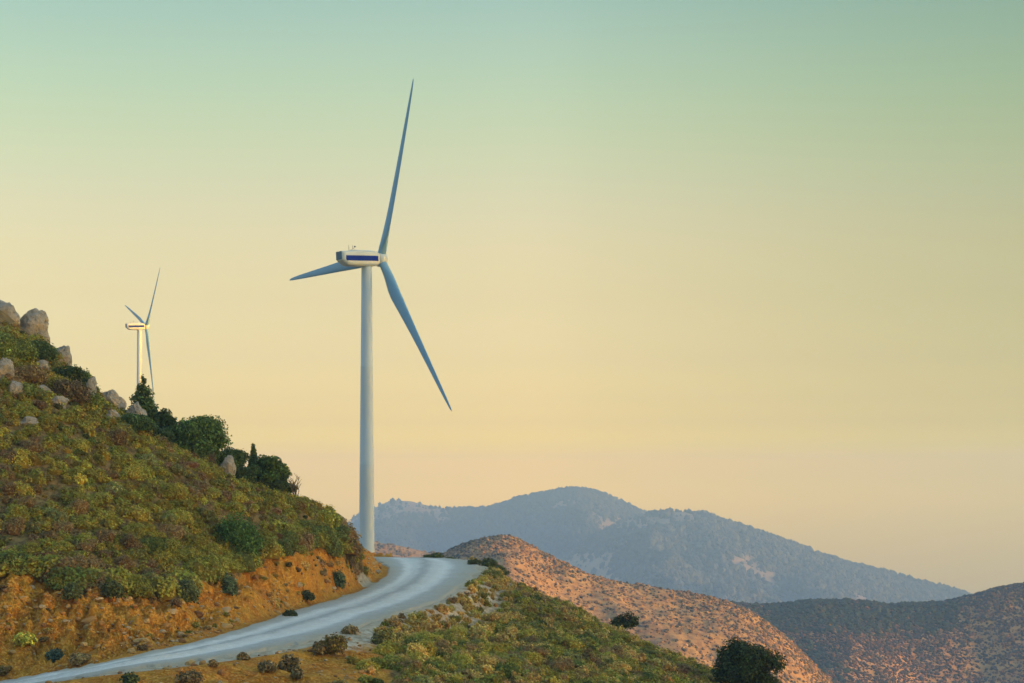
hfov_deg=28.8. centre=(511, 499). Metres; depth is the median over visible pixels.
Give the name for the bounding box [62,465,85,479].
cushion shrub
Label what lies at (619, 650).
cushion shrub
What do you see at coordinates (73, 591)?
bush
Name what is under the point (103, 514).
cushion shrub
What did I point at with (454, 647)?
cushion shrub
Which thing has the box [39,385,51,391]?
boulder
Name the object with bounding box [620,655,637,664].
cushion shrub
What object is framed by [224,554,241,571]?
cushion shrub
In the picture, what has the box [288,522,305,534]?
cushion shrub
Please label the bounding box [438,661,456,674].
cushion shrub
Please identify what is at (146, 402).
conifer tree
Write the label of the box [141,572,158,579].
cushion shrub
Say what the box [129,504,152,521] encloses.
cushion shrub
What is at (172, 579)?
bush
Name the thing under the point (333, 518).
bush
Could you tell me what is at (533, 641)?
cushion shrub
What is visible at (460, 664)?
cushion shrub
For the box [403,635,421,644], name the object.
cushion shrub
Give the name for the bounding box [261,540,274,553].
cushion shrub
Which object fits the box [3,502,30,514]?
cushion shrub
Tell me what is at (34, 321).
boulder
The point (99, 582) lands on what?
cushion shrub
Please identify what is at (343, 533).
cushion shrub
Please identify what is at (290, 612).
bush
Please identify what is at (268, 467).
evergreen tree
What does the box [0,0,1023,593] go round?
sky
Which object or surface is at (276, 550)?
cushion shrub
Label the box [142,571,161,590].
cushion shrub
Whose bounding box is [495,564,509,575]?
bush
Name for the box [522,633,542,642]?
cushion shrub
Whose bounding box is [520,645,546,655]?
cushion shrub
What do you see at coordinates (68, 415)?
cushion shrub
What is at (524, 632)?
cushion shrub
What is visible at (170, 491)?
cushion shrub
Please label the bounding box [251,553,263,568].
cushion shrub
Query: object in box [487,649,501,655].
cushion shrub
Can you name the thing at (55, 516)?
cushion shrub
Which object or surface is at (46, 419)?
cushion shrub
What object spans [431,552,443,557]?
bush
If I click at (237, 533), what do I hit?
bush
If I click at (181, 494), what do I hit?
cushion shrub
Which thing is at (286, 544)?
cushion shrub
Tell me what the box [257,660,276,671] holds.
bush
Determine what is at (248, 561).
cushion shrub
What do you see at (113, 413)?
boulder
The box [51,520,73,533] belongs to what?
cushion shrub
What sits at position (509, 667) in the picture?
bush
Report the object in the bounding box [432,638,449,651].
cushion shrub
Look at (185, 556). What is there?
cushion shrub
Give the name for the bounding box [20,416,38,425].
boulder
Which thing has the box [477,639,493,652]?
cushion shrub
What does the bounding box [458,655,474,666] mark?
cushion shrub
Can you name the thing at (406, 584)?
road
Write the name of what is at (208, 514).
cushion shrub
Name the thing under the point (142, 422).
bush
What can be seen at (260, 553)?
cushion shrub
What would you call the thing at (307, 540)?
cushion shrub
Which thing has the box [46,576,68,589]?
cushion shrub
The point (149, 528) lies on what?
cushion shrub
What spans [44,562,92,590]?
cushion shrub
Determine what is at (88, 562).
cushion shrub
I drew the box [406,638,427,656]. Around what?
cushion shrub
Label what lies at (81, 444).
cushion shrub
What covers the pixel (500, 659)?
cushion shrub
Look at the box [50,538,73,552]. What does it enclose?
cushion shrub
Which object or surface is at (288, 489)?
evergreen tree
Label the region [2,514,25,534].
cushion shrub
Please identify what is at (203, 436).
evergreen tree
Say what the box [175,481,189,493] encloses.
cushion shrub
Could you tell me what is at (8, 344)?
bush
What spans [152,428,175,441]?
bush
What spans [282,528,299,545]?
cushion shrub
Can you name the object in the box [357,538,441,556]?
hill scrub
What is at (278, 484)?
bush
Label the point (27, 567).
cushion shrub
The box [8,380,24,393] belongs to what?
boulder
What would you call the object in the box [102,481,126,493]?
bush
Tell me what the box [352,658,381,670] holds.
cushion shrub
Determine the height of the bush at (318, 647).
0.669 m
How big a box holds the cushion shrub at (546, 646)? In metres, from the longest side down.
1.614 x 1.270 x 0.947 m
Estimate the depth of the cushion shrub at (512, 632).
116.39 m
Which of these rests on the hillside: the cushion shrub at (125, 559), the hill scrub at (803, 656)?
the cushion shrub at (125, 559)
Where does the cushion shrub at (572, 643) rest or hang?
on the hillside
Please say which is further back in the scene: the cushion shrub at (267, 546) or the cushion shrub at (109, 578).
the cushion shrub at (267, 546)
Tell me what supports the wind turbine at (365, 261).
on the turbine hill
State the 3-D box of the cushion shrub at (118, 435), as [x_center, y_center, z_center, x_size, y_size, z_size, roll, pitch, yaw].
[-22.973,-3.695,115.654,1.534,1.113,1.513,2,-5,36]
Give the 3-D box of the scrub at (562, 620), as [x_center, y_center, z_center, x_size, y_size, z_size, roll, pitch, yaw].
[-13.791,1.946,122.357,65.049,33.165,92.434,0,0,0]
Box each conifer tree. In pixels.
[127,374,158,411]
[247,443,257,466]
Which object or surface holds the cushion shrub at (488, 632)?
on the hillside
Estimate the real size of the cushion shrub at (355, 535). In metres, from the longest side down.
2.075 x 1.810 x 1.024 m
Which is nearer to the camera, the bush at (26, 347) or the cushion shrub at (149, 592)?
the cushion shrub at (149, 592)
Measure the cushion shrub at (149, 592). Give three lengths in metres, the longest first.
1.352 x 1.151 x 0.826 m
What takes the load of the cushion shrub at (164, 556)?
on the hillside
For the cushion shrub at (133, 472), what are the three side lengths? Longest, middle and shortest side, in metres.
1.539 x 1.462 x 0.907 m
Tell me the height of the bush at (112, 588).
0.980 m
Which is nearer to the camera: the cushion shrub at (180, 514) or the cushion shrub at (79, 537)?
the cushion shrub at (79, 537)
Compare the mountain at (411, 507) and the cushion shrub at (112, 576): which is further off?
the mountain at (411, 507)
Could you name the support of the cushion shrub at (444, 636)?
on the hillside
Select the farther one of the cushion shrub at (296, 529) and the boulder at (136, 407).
the boulder at (136, 407)
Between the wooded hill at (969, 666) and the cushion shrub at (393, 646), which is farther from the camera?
the wooded hill at (969, 666)
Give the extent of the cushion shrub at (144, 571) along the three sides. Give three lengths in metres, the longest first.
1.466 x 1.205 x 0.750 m
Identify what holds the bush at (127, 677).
on the hillside
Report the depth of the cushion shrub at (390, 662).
87.12 m
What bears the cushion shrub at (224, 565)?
on the hillside
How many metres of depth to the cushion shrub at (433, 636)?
96.50 m
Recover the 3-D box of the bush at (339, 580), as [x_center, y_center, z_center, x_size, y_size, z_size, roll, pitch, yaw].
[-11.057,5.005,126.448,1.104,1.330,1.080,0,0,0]
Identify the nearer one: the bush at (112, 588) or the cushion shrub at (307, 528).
the bush at (112, 588)
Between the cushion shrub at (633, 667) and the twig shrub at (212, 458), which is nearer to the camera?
the cushion shrub at (633, 667)
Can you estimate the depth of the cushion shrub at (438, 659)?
91.71 m
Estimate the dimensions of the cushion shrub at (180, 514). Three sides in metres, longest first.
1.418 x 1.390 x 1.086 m
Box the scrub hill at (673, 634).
[443,536,830,682]
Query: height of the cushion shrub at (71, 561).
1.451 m
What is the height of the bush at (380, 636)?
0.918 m
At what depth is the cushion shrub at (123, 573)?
97.91 m
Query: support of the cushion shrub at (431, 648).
on the hillside
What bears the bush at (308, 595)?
on the hillside
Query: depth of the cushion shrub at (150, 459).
114.87 m
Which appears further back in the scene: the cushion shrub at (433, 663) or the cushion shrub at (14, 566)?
the cushion shrub at (14, 566)
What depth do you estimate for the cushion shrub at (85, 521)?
103.40 m
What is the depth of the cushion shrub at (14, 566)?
95.80 m
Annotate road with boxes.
[0,557,480,682]
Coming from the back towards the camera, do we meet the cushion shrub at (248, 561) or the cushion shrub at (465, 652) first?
the cushion shrub at (248, 561)
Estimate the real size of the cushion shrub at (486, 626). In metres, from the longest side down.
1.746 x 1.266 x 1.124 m
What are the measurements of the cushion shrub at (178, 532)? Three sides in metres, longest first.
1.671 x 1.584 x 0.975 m
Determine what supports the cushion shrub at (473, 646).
on the hillside
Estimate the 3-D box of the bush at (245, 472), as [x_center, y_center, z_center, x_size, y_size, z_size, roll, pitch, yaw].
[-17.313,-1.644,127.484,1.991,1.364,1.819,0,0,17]
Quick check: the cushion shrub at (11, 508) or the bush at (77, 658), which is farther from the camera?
the cushion shrub at (11, 508)
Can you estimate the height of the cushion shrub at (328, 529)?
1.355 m
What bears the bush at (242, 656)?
on the hillside
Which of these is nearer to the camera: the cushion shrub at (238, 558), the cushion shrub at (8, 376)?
the cushion shrub at (238, 558)
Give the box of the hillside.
[0,310,701,682]
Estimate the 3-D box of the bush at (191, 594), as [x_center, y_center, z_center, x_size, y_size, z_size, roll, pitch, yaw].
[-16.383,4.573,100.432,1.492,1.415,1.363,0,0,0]
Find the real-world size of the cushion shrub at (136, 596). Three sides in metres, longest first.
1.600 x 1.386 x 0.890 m
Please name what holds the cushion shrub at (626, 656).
on the hillside
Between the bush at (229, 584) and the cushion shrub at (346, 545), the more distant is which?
the cushion shrub at (346, 545)
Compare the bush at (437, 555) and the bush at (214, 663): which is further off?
the bush at (437, 555)
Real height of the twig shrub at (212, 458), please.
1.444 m
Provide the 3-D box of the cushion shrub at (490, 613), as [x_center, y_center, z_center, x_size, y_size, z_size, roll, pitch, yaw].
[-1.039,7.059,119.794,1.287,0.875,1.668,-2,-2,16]
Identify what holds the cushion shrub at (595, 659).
on the hillside
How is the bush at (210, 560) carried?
on the hillside
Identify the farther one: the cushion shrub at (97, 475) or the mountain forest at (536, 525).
the mountain forest at (536, 525)
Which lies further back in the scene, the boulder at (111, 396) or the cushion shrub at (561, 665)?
the boulder at (111, 396)
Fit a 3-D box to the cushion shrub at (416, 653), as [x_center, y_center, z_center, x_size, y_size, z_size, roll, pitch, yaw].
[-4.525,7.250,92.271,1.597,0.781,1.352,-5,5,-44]
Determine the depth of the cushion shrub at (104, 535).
102.48 m
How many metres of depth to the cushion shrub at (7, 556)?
95.93 m
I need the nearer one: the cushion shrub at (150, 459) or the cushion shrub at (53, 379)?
the cushion shrub at (150, 459)
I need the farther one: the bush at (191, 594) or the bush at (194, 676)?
the bush at (191, 594)
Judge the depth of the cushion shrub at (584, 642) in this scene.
116.73 m
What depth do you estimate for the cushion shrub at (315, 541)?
123.10 m
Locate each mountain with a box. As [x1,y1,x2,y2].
[348,498,620,554]
[565,512,875,602]
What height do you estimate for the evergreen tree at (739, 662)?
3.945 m
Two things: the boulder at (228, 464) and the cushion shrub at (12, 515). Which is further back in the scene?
the boulder at (228, 464)
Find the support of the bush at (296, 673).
on the hillside
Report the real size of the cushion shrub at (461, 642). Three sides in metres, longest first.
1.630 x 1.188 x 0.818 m
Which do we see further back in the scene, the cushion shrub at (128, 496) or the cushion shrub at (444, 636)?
the cushion shrub at (128, 496)
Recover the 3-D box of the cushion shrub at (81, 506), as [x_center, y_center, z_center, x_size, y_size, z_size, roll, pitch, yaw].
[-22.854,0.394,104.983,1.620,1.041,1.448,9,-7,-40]
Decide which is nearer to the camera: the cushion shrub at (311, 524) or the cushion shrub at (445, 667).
the cushion shrub at (445, 667)
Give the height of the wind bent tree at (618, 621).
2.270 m
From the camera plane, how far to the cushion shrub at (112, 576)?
97.46 m
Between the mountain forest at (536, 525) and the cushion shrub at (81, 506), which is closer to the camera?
the cushion shrub at (81, 506)
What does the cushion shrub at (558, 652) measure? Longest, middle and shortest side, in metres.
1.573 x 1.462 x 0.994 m
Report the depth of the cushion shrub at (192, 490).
114.87 m
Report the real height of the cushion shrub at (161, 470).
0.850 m
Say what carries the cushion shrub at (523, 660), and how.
on the hillside
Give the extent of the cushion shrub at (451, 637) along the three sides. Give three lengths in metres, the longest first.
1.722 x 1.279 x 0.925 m
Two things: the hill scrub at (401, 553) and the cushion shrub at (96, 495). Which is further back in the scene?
the hill scrub at (401, 553)
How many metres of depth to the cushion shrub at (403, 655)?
87.88 m
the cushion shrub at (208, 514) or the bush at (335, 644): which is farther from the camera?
the cushion shrub at (208, 514)
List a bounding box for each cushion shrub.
[0,480,17,494]
[0,544,21,553]
[0,549,18,567]
[1,508,30,525]
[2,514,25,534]
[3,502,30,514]
[4,355,20,366]
[5,371,24,384]
[6,555,21,575]
[9,494,34,509]
[10,552,45,575]
[11,447,30,457]
[13,480,35,497]
[15,550,28,559]
[18,438,44,453]
[19,405,40,418]
[19,541,42,555]
[31,551,63,579]
[34,555,80,583]
[37,413,59,424]
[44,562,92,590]
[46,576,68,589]
[47,507,70,522]
[49,374,62,387]
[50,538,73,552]
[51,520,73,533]
[56,408,74,423]
[60,490,83,504]
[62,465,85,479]
[66,498,90,515]
[70,437,90,451]
[70,514,97,528]
[74,529,95,544]
[75,537,98,552]
[78,556,101,570]
[80,495,100,508]
[80,568,101,588]
[82,570,106,596]
[83,492,103,503]
[85,467,105,482]
[88,566,102,572]
[95,508,116,520]
[95,527,115,542]
[98,490,114,502]
[101,569,122,584]
[101,575,112,585]
[103,564,136,591]
[107,427,127,445]
[112,451,136,464]
[113,553,135,567]
[114,490,137,501]
[118,421,134,433]
[119,532,143,549]
[122,464,144,478]
[127,572,152,596]
[128,580,146,597]
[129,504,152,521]
[131,458,150,472]
[135,521,156,534]
[138,452,157,466]
[138,567,160,575]
[138,583,154,597]
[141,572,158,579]
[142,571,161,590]
[150,549,173,564]
[152,464,171,476]
[153,571,185,599]
[154,481,176,499]
[158,523,185,539]
[163,537,180,550]
[167,507,188,522]
[168,568,203,593]
[169,462,186,475]
[169,498,193,511]
[174,486,190,500]
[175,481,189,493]
[176,546,197,562]
[181,547,203,560]
[183,514,194,527]
[183,553,224,584]
[186,485,203,497]
[192,478,209,492]
[192,502,214,513]
[198,508,215,521]
[205,486,222,498]
[210,554,230,579]
[215,538,236,550]
[224,551,244,565]
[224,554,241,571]
[230,490,248,502]
[231,543,263,572]
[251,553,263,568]
[252,541,264,556]
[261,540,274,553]
[262,534,279,545]
[264,540,284,558]
[276,537,295,555]
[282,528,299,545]
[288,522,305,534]
[288,524,304,536]
[292,520,311,533]
[295,516,320,534]
[296,531,315,551]
[296,545,308,556]
[306,532,321,548]
[307,531,319,544]
[313,525,331,547]
[314,521,335,540]
[323,535,345,556]
[334,524,351,541]
[341,539,354,553]
[345,540,364,555]
[350,528,361,539]
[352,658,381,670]
[371,642,394,655]
[376,637,402,653]
[377,655,408,669]
[393,653,412,659]
[395,658,422,667]
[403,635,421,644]
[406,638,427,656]
[406,648,428,657]
[407,655,424,666]
[414,630,432,636]
[417,638,437,655]
[423,631,445,642]
[423,658,441,667]
[426,655,443,663]
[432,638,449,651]
[433,630,448,639]
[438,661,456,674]
[442,659,468,669]
[446,624,468,637]
[446,634,455,639]
[449,648,475,661]
[449,650,471,662]
[450,630,464,638]
[450,634,473,644]
[451,642,473,658]
[457,639,471,645]
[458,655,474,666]
[461,642,479,650]
[466,648,484,654]
[469,647,491,659]
[474,623,493,633]
[475,655,502,665]
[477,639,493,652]
[481,630,497,638]
[486,640,507,653]
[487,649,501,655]
[488,610,502,620]
[489,654,509,664]
[498,625,519,639]
[507,651,528,666]
[517,626,541,638]
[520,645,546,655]
[521,649,543,664]
[521,664,536,673]
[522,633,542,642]
[524,637,543,643]
[535,643,552,652]
[547,661,568,671]
[548,647,567,655]
[550,656,575,670]
[560,634,585,650]
[573,659,589,667]
[574,637,588,648]
[580,652,605,663]
[600,650,618,660]
[601,654,618,662]
[604,644,623,654]
[613,661,631,670]
[615,658,636,671]
[619,653,635,659]
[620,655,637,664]
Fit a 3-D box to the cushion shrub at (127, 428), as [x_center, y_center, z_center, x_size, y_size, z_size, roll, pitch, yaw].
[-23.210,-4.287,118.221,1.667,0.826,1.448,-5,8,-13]
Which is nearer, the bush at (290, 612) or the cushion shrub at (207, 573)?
the cushion shrub at (207, 573)
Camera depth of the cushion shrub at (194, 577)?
101.64 m
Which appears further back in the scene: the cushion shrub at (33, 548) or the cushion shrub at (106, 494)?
the cushion shrub at (106, 494)
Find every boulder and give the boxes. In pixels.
[0,300,19,324]
[0,357,14,379]
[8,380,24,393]
[19,308,49,342]
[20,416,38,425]
[37,360,48,370]
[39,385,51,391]
[52,396,68,408]
[55,345,71,365]
[86,376,96,394]
[103,389,126,409]
[105,410,119,418]
[126,401,146,414]
[220,455,235,476]
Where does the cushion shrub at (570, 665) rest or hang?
on the hillside
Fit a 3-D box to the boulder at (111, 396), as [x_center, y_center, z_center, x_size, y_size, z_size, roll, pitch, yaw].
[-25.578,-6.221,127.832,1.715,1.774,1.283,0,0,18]
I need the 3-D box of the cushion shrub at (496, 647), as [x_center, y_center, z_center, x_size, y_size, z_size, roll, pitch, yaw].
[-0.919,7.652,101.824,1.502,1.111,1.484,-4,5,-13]
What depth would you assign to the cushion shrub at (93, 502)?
105.84 m
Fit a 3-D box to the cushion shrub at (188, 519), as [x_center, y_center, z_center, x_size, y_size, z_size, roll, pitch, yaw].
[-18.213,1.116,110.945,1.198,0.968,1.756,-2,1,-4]
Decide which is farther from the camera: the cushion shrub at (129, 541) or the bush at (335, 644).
the cushion shrub at (129, 541)
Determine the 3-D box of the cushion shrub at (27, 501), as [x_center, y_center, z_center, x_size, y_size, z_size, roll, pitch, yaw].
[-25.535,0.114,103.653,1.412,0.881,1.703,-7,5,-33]
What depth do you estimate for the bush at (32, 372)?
116.71 m
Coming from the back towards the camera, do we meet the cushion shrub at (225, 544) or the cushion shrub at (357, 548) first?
the cushion shrub at (357, 548)
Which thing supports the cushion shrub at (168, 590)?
on the hillside
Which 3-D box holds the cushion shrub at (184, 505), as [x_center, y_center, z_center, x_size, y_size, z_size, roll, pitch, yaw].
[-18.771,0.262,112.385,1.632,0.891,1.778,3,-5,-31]
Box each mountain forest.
[348,486,646,559]
[560,507,972,603]
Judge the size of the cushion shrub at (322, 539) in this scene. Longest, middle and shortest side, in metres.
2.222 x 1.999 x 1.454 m
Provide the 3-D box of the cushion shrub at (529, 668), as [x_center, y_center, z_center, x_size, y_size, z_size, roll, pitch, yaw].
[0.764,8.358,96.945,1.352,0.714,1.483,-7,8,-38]
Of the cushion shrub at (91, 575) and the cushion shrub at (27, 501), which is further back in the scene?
the cushion shrub at (27, 501)
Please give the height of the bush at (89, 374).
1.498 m
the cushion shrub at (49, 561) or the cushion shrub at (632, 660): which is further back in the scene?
the cushion shrub at (632, 660)
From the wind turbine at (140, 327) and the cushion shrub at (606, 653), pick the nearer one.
the cushion shrub at (606, 653)
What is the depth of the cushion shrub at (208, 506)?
114.03 m
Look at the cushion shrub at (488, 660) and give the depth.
95.41 m
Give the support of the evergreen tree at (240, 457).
on the hillside
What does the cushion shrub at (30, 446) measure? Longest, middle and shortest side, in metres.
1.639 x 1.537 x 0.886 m
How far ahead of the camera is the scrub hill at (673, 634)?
857.94 m
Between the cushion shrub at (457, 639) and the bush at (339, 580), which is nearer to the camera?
the cushion shrub at (457, 639)
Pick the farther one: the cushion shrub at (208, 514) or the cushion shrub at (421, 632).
the cushion shrub at (208, 514)
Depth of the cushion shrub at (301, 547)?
119.72 m
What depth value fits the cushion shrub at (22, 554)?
96.54 m
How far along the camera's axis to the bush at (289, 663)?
83.63 m
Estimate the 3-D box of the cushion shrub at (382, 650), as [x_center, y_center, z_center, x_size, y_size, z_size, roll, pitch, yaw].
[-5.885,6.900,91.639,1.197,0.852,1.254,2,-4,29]
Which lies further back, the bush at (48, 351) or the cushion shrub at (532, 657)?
the bush at (48, 351)
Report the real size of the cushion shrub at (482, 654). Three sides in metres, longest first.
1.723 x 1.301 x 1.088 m
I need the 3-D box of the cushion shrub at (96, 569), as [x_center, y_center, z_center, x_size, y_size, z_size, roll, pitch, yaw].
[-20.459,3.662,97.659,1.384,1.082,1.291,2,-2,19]
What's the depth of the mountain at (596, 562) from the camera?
4868.51 m
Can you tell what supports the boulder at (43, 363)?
on the hillside
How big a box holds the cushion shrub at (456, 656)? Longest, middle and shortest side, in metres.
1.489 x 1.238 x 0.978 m
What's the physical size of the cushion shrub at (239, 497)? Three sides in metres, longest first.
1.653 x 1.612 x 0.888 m
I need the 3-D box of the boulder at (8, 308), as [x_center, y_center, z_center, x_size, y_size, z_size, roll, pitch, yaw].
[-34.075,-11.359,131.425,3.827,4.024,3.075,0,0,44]
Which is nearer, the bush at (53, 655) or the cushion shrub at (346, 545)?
the bush at (53, 655)
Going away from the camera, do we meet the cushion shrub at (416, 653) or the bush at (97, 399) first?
the cushion shrub at (416, 653)
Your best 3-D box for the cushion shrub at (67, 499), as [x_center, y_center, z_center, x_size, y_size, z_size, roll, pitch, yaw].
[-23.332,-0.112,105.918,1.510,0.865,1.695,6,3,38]
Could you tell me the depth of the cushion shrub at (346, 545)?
131.13 m
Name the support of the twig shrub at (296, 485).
on the hillside
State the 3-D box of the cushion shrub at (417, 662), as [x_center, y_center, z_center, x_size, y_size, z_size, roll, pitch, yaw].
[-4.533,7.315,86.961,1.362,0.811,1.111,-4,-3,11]
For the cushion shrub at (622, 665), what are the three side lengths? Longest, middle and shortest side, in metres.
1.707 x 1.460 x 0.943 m
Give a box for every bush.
[0,328,20,358]
[12,631,38,646]
[14,364,50,382]
[15,336,38,361]
[22,382,37,396]
[30,338,61,362]
[44,648,65,662]
[52,363,91,385]
[52,376,95,403]
[61,582,82,600]
[67,652,90,664]
[83,368,97,383]
[86,390,103,408]
[100,579,125,598]
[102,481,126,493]
[119,671,139,682]
[120,411,157,431]
[141,535,167,552]
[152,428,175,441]
[163,574,179,582]
[175,669,204,682]
[176,577,201,603]
[195,554,220,569]
[207,659,218,667]
[212,509,265,556]
[220,571,238,595]
[235,465,258,483]
[236,652,250,659]
[254,476,290,490]
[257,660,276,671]
[277,652,300,671]
[282,609,297,615]
[290,666,303,678]
[301,590,314,600]
[311,641,326,655]
[320,632,347,654]
[322,507,342,527]
[332,569,345,588]
[340,624,358,633]
[370,628,398,644]
[423,554,432,557]
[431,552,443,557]
[467,558,480,564]
[479,558,497,566]
[492,660,522,678]
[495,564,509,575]
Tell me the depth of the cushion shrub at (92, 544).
100.76 m
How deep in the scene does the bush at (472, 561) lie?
159.69 m
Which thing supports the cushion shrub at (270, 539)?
on the hillside
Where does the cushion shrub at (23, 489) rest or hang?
on the hillside
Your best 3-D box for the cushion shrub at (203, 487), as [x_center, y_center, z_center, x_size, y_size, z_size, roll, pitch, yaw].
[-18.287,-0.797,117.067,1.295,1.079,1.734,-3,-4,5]
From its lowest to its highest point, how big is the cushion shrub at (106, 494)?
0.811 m
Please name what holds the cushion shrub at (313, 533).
on the hillside
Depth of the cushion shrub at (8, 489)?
104.14 m
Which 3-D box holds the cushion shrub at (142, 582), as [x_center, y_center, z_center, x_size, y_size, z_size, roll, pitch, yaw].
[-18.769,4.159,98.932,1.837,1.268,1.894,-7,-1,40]
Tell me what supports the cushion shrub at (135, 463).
on the hillside
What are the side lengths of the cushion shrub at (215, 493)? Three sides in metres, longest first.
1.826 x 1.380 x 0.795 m
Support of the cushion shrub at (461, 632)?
on the hillside
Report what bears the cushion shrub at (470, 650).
on the hillside
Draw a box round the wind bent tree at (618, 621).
[609,611,639,628]
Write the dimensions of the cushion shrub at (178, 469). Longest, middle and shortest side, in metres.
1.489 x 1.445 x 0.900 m
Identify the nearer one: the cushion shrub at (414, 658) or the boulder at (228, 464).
the cushion shrub at (414, 658)
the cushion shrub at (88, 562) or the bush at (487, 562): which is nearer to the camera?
the cushion shrub at (88, 562)
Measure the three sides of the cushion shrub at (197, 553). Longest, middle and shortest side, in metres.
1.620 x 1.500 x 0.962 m
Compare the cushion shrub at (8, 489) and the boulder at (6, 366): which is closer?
the cushion shrub at (8, 489)
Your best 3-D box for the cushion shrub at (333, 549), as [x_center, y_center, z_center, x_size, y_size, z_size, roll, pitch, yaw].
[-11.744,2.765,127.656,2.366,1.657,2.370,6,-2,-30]
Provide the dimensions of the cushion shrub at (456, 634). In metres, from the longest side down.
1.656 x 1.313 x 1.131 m
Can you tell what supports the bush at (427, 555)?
on the hillside
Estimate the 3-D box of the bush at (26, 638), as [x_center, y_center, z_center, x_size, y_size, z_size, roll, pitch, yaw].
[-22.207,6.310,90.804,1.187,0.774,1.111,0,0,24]
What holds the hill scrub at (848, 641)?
on the wooded hill at (969, 666)
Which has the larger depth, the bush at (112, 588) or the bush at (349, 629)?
the bush at (349, 629)
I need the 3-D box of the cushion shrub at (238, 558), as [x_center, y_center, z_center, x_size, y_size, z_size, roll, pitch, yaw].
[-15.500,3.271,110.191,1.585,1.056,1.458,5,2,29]
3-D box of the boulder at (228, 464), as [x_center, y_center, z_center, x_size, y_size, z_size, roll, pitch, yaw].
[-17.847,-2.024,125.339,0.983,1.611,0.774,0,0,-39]
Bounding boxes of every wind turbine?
[125,269,159,403]
[290,78,451,552]
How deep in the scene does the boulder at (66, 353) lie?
130.94 m
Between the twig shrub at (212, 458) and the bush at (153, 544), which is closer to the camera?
the bush at (153, 544)
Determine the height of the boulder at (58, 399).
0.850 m
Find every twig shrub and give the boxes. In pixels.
[204,453,215,463]
[289,473,301,495]
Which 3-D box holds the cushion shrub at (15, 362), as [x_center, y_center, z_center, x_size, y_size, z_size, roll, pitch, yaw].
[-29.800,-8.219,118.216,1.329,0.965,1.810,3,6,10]
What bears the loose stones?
on the hillside
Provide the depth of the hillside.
94.90 m
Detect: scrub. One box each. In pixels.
[0,322,725,682]
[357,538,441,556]
[442,534,831,682]
[732,582,1023,682]
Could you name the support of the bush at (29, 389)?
on the hillside
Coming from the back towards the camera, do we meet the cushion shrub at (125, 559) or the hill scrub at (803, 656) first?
the hill scrub at (803, 656)
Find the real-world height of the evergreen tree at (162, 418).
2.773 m
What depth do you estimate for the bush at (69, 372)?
121.13 m
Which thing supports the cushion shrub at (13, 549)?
on the hillside
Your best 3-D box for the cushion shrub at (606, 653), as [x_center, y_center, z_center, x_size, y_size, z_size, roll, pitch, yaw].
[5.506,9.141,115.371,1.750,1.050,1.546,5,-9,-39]
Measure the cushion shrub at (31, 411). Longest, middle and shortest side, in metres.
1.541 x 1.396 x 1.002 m
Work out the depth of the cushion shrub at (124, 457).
113.09 m
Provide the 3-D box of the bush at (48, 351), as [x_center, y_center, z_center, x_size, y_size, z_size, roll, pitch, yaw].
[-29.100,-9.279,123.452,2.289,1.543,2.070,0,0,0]
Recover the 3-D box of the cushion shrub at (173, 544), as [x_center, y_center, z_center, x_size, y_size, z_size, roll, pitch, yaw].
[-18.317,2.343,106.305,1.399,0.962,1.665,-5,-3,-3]
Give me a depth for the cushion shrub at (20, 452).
107.68 m
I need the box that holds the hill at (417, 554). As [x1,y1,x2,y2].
[374,542,429,557]
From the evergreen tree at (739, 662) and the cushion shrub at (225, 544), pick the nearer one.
the cushion shrub at (225, 544)
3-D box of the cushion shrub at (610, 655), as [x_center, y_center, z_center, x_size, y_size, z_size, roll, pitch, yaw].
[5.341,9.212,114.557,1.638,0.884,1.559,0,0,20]
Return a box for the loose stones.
[0,549,502,682]
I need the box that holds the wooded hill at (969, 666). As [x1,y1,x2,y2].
[784,585,1023,682]
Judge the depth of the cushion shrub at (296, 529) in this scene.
120.79 m
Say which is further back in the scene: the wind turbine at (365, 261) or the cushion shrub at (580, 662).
the wind turbine at (365, 261)
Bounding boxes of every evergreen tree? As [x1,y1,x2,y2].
[147,408,177,428]
[168,414,232,457]
[205,446,250,467]
[248,454,291,490]
[286,483,297,492]
[710,637,787,682]
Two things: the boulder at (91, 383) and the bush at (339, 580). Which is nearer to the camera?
the boulder at (91, 383)
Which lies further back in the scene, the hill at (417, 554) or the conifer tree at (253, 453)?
the hill at (417, 554)

